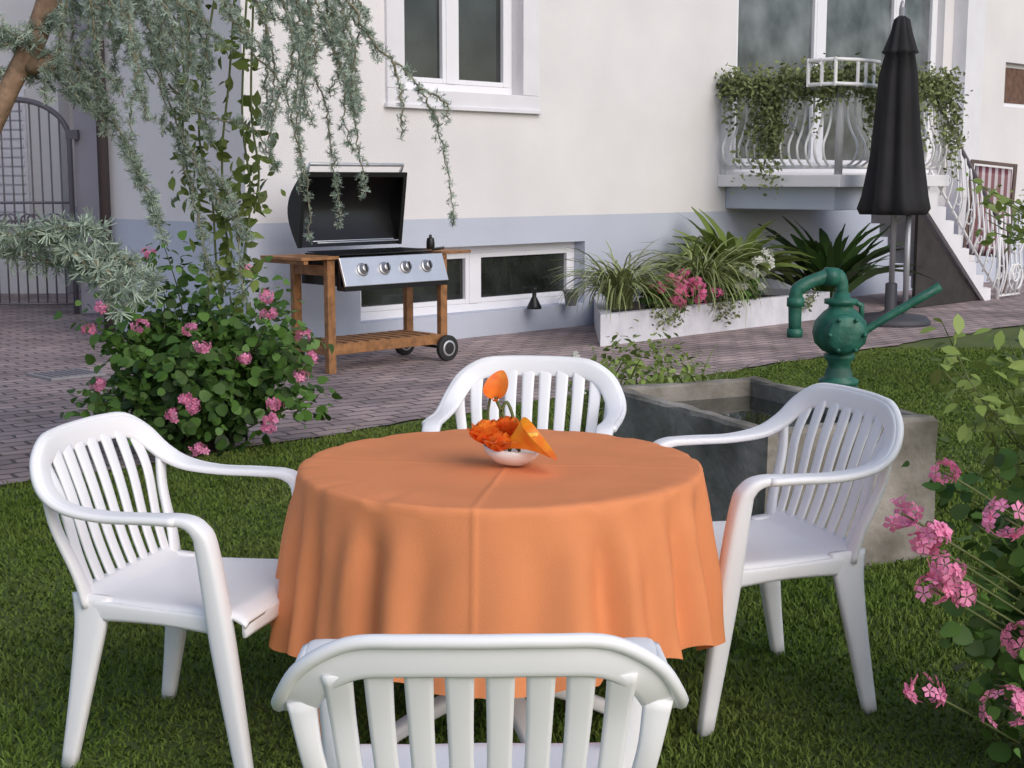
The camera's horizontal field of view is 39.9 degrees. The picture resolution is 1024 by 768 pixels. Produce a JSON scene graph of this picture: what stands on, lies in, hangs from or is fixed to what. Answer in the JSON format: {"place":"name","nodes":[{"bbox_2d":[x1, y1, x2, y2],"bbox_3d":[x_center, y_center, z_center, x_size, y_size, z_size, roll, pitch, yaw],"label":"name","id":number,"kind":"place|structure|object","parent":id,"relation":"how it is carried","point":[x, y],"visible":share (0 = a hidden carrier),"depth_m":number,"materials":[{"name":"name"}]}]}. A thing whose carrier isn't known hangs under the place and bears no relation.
{"place":"outdoors","nodes":[
{"label":"outdoors","id":0,"kind":"place"},
{"bbox_2d":[0,278,1023,484],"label":"terrace paving","id":1,"kind":"structure","parent":0,"point":[380,387],"depth_m":11.54,"materials":[{"name":"brick"}]},
{"bbox_2d":[26,368,105,380],"bbox_3d":[-3.350,-0.075,10.599,0.440,0.021,0.400,-8,12,-44],"label":"drain cover","id":2,"kind":"object","parent":1,"relation":"on","point":[64,374],"visible":0.97,"depth_m":10.54,"materials":[{"name":"grey metal"}]},
{"bbox_2d":[68,0,102,312],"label":"garden wall","id":3,"kind":"structure","parent":1,"relation":"on","point":[86,166],"depth_m":15.32,"materials":[{"name":"grey paint"}]},
{"bbox_2d":[0,97,83,313],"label":"wrought iron gate","id":4,"kind":"structure","parent":3,"relation":"attached to","point":[70,135],"depth_m":15.30,"materials":[{"name":"grey metal"}]},
{"bbox_2d":[260,162,470,373],"bbox_3d":[-1.127,-0.943,11.129,1.710,1.588,0.744,-8,12,-44],"label":"gas barbecue","id":5,"kind":"object","parent":1,"relation":"on","point":[375,216],"visible":0.98,"depth_m":11.12,"materials":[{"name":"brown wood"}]},
{"bbox_2d":[65,0,1023,354],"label":"walls","id":6,"kind":"structure","parent":1,"relation":"on","point":[615,144],"depth_m":13.63,"materials":[{"name":"white paint"}]},
{"bbox_2d":[91,0,115,335],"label":"downpipe","id":7,"kind":"object","parent":6,"relation":"attached to","point":[103,177],"visible":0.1,"depth_m":12.59,"materials":[{"name":"metal"}]},
{"bbox_2d":[403,0,511,94],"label":"window frame","id":8,"kind":"object","parent":6,"relation":"attached to","point":[448,80],"visible":0.67,"depth_m":12.80,"materials":[{"name":"plastic"}]},
{"bbox_2d":[404,0,500,82],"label":"window glass","id":9,"kind":"object","parent":8,"relation":"on","point":[479,40],"visible":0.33,"depth_m":12.91,"materials":[{"name":"grey glass"}]},
{"bbox_2d":[360,242,573,320],"bbox_3d":[-0.405,-0.995,13.272,0.072,0.620,2.880,8,12,44],"label":"basement window frame","id":10,"kind":"object","parent":6,"relation":"attached to","point":[472,300],"visible":0.58,"depth_m":13.34,"materials":[{"name":"white plastic"}]},
{"bbox_2d":[361,253,563,306],"bbox_3d":[-0.412,-0.996,13.280,2.860,0.600,0.001,-8,12,-44],"label":"basement window glass","id":11,"kind":"object","parent":10,"relation":"in","point":[511,275],"visible":0.2,"depth_m":13.57,"materials":[{"name":"black glass"}]},
{"bbox_2d":[527,288,540,308],"bbox_3d":[0.213,-0.822,13.544,0.140,0.200,0.140,8,12,44],"label":"garden spotlight","id":12,"kind":"object","parent":6,"relation":"attached to","point":[534,303],"visible":1,"depth_m":13.51,"materials":[{"name":"black metal"}]},
{"bbox_2d":[562,289,579,305],"bbox_3d":[0.581,-0.853,13.911,0.170,0.155,0.170,-8,12,-44],"label":"plant pot","id":13,"kind":"object","parent":6,"relation":"attached to","point":[567,299],"visible":0.62,"depth_m":13.86,"materials":[{"name":"grey"}]},
{"bbox_2d":[384,0,1023,260],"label":"window trim","id":14,"kind":"structure","parent":6,"relation":"attached to","point":[969,36],"depth_m":13.39,"materials":[{"name":"paint"}]},
{"bbox_2d":[718,175,948,209],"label":"balcony slab","id":15,"kind":"structure","parent":6,"relation":"attached to","point":[819,192],"depth_m":15.02,"materials":[{"name":"white concrete"}]},
{"bbox_2d":[734,0,937,172],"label":"balcony glazing frame","id":16,"kind":"object","parent":6,"relation":"in","point":[819,24],"visible":0.27,"depth_m":16.96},
{"bbox_2d":[735,0,929,160],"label":"balcony glazing glass","id":17,"kind":"object","parent":16,"relation":"in","point":[770,32],"visible":0.33,"depth_m":17.00,"materials":[{"name":"glass"}]},
{"bbox_2d":[720,57,1023,298],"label":"balcony railing","id":18,"kind":"object","parent":6,"relation":"attached to","point":[838,166],"visible":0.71,"depth_m":15.46,"materials":[{"name":"white metal"}]},
{"bbox_2d":[715,52,972,195],"bbox_3d":[3.710,-2.749,15.145,3.103,1.506,1.719,-1,8,-8],"label":"balcony ivy","id":19,"kind":"object","parent":18,"relation":"hanging from","point":[940,88],"visible":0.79,"depth_m":14.94,"materials":[{"name":"green plant"}]},
{"bbox_2d":[1004,63,1023,107],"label":"window frame","id":20,"kind":"object","parent":6,"relation":"attached to","point":[1008,65],"visible":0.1,"depth_m":20.46,"materials":[{"name":"plastic"}]},
{"bbox_2d":[594,288,829,345],"bbox_3d":[1.617,-0.715,14.164,3.670,0.290,1.300,-8,12,-44],"label":"masonry planter","id":21,"kind":"object","parent":1,"relation":"on","point":[773,310],"visible":0.61,"depth_m":13.51,"materials":[{"name":"white paint"}]},
{"bbox_2d":[545,238,693,318],"bbox_3d":[0.945,-0.954,12.895,1.436,0.745,1.452,-1,8,-7],"label":"spider plant","id":22,"kind":"object","parent":21,"relation":"on","point":[621,295],"visible":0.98,"depth_m":12.76,"materials":[{"name":"green plant"}]},
{"bbox_2d":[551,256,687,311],"bbox_3d":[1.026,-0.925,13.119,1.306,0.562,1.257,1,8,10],"label":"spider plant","id":23,"kind":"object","parent":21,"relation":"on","point":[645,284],"visible":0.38,"depth_m":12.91,"materials":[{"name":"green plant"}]},
{"bbox_2d":[639,268,724,312],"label":"pink flower plant","id":24,"kind":"object","parent":21,"relation":"on","point":[688,301],"visible":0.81,"depth_m":13.13,"materials":[{"name":"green plant"}]},
{"bbox_2d":[633,235,778,309],"bbox_3d":[1.817,-1.112,13.805,1.598,0.702,1.613,-8,12,-44],"label":"spider plant","id":25,"kind":"object","parent":21,"relation":"on","point":[700,261],"visible":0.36,"depth_m":13.61,"materials":[{"name":"green plant"}]},
{"bbox_2d":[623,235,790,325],"bbox_3d":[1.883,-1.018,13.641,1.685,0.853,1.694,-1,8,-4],"label":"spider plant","id":26,"kind":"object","parent":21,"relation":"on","point":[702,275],"visible":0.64,"depth_m":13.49,"materials":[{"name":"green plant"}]},
{"bbox_2d":[649,287,818,330],"bbox_3d":[2.245,-0.773,13.793,2.734,0.402,0.226,-8,12,-44],"label":"trailing plant","id":27,"kind":"object","parent":21,"relation":"on","point":[677,315],"visible":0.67,"depth_m":13.49,"materials":[{"name":"green plant"}]},
{"bbox_2d":[668,207,814,296],"bbox_3d":[2.327,-1.372,14.657,1.745,0.923,1.895,8,12,44],"label":"aspidistra plant","id":28,"kind":"object","parent":21,"relation":"on","point":[783,264],"visible":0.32,"depth_m":14.53,"materials":[{"name":"green plant"}]},
{"bbox_2d":[716,248,774,305],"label":"white flower plant","id":29,"kind":"object","parent":21,"relation":"on","point":[758,288],"visible":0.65,"depth_m":13.90,"materials":[{"name":"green plant"}]},
{"bbox_2d":[758,215,933,297],"bbox_3d":[3.513,-1.294,15.463,1.983,1.100,1.959,-8,12,-44],"label":"aspidistra plant","id":30,"kind":"object","parent":1,"relation":"on","point":[850,262],"visible":0.48,"depth_m":15.21,"materials":[{"name":"green plant"}]},
{"bbox_2d":[857,0,930,327],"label":"closed parasol","id":31,"kind":"object","parent":1,"relation":"on","point":[895,183],"visible":0.91,"depth_m":13.97,"materials":[{"name":"black fabric"}]},
{"bbox_2d":[871,187,990,307],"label":"stairs","id":32,"kind":"structure","parent":1,"relation":"on","point":[939,253],"depth_m":16.52,"materials":[{"name":"paint"}]},
{"bbox_2d":[962,159,1017,292],"bbox_3d":[6.173,-2.024,18.329,0.620,1.720,0.120,5,0,-5],"label":"folded deckchair","id":33,"kind":"object","parent":1,"relation":"on","point":[991,177],"visible":0.48,"depth_m":18.29,"materials":[{"name":"fabric"}]},
{"bbox_2d":[0,325,1023,767],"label":"ground","id":34,"kind":"structure","parent":0,"point":[978,341],"depth_m":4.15,"materials":[{"name":"green plant"}]},
{"bbox_2d":[0,0,72,293],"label":"neighbouring house","id":35,"kind":"structure","parent":34,"relation":"on","point":[17,11],"depth_m":17.95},
{"bbox_2d":[29,412,296,767],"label":"plastic chair","id":36,"kind":"object","parent":34,"relation":"on","point":[174,589],"visible":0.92,"depth_m":3.55,"materials":[{"name":"white plastic"}]},
{"bbox_2d":[53,222,341,455],"bbox_3d":[-1.668,-0.217,7.543,1.424,1.299,1.226,2,8,13],"label":"geranium bush","id":37,"kind":"object","parent":34,"relation":"on","point":[190,385],"visible":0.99,"depth_m":7.43,"materials":[{"name":"green plant"}]},
{"bbox_2d":[0,0,458,324],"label":"cedar tree","id":38,"kind":"object","parent":34,"relation":"on","point":[31,59],"visible":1,"depth_m":4.87,"materials":[{"name":"green plant"}]},
{"bbox_2d":[166,0,285,333],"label":"hanging vine","id":39,"kind":"object","parent":38,"relation":"attached to","point":[249,199],"visible":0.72,"depth_m":5.38,"materials":[{"name":"green plant"}]},
{"bbox_2d":[271,633,688,767],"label":"plastic chair","id":40,"kind":"object","parent":34,"relation":"on","point":[646,693],"visible":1,"depth_m":2.06,"materials":[{"name":"white plastic"}]},
{"bbox_2d":[269,429,725,742],"bbox_3d":[-0.040,0.566,3.732,1.196,0.744,1.155,0,8,0],"label":"garden table","id":41,"kind":"object","parent":34,"relation":"on","point":[457,531],"visible":0.87,"depth_m":3.29,"materials":[{"name":"orange fabric"}]},
{"bbox_2d":[466,370,556,465],"bbox_3d":[0.003,0.090,3.568,0.248,0.244,0.169,2,8,13],"label":"flower centrepiece","id":42,"kind":"object","parent":41,"relation":"on","point":[512,440],"visible":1,"depth_m":3.56,"materials":[{"name":"orange plant"}]},
{"bbox_2d":[422,355,626,435],"bbox_3d":[0.043,0.367,4.756,0.655,0.857,0.636,1,8,9],"label":"plastic chair","id":43,"kind":"object","parent":34,"relation":"on","point":[603,380],"visible":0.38,"depth_m":4.95,"materials":[{"name":"white plastic"}]},
{"bbox_2d":[485,319,768,431],"bbox_3d":[0.681,0.073,7.159,1.837,0.752,1.305,0,8,0],"label":"trough side plant","id":44,"kind":"object","parent":34,"relation":"on","point":[660,376],"visible":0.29,"depth_m":7.17,"materials":[{"name":"green plant"}]},
{"bbox_2d":[603,376,937,566],"bbox_3d":[1.030,0.344,5.900,0.813,0.566,1.250,-4,9,-25],"label":"stone water trough","id":45,"kind":"object","parent":34,"relation":"on","point":[654,412],"visible":0.44,"depth_m":5.48,"materials":[{"name":"concrete"}]},
{"bbox_2d":[787,267,942,387],"bbox_3d":[1.598,0.002,6.481,0.706,1.077,0.292,0,8,0],"label":"hand water pump","id":46,"kind":"object","parent":45,"relation":"on","point":[841,330],"visible":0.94,"depth_m":6.38,"materials":[{"name":"green metal"}]},
{"bbox_2d":[654,383,903,739],"bbox_3d":[0.713,0.461,4.046,0.648,0.874,0.668,-3,9,-19],"label":"plastic chair","id":47,"kind":"object","parent":34,"relation":"on","point":[772,547],"visible":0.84,"depth_m":3.92,"materials":[{"name":"white plastic"}]},
{"bbox_2d":[882,446,1023,762],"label":"geranium bush","id":48,"kind":"object","parent":34,"relation":"on","point":[1004,632],"visible":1,"depth_m":3.29,"materials":[{"name":"pink plant"}]},
{"bbox_2d":[919,314,1023,525],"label":"leafy shrub","id":49,"kind":"object","parent":34,"relation":"on","point":[1010,413],"visible":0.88,"depth_m":3.46,"materials":[{"name":"green plant"}]},
{"bbox_2d":[955,173,1023,268],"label":"garden shrub","id":50,"kind":"object","parent":34,"relation":"on","point":[993,207],"visible":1,"depth_m":9.37,"materials":[{"name":"green plant"}]}
]}

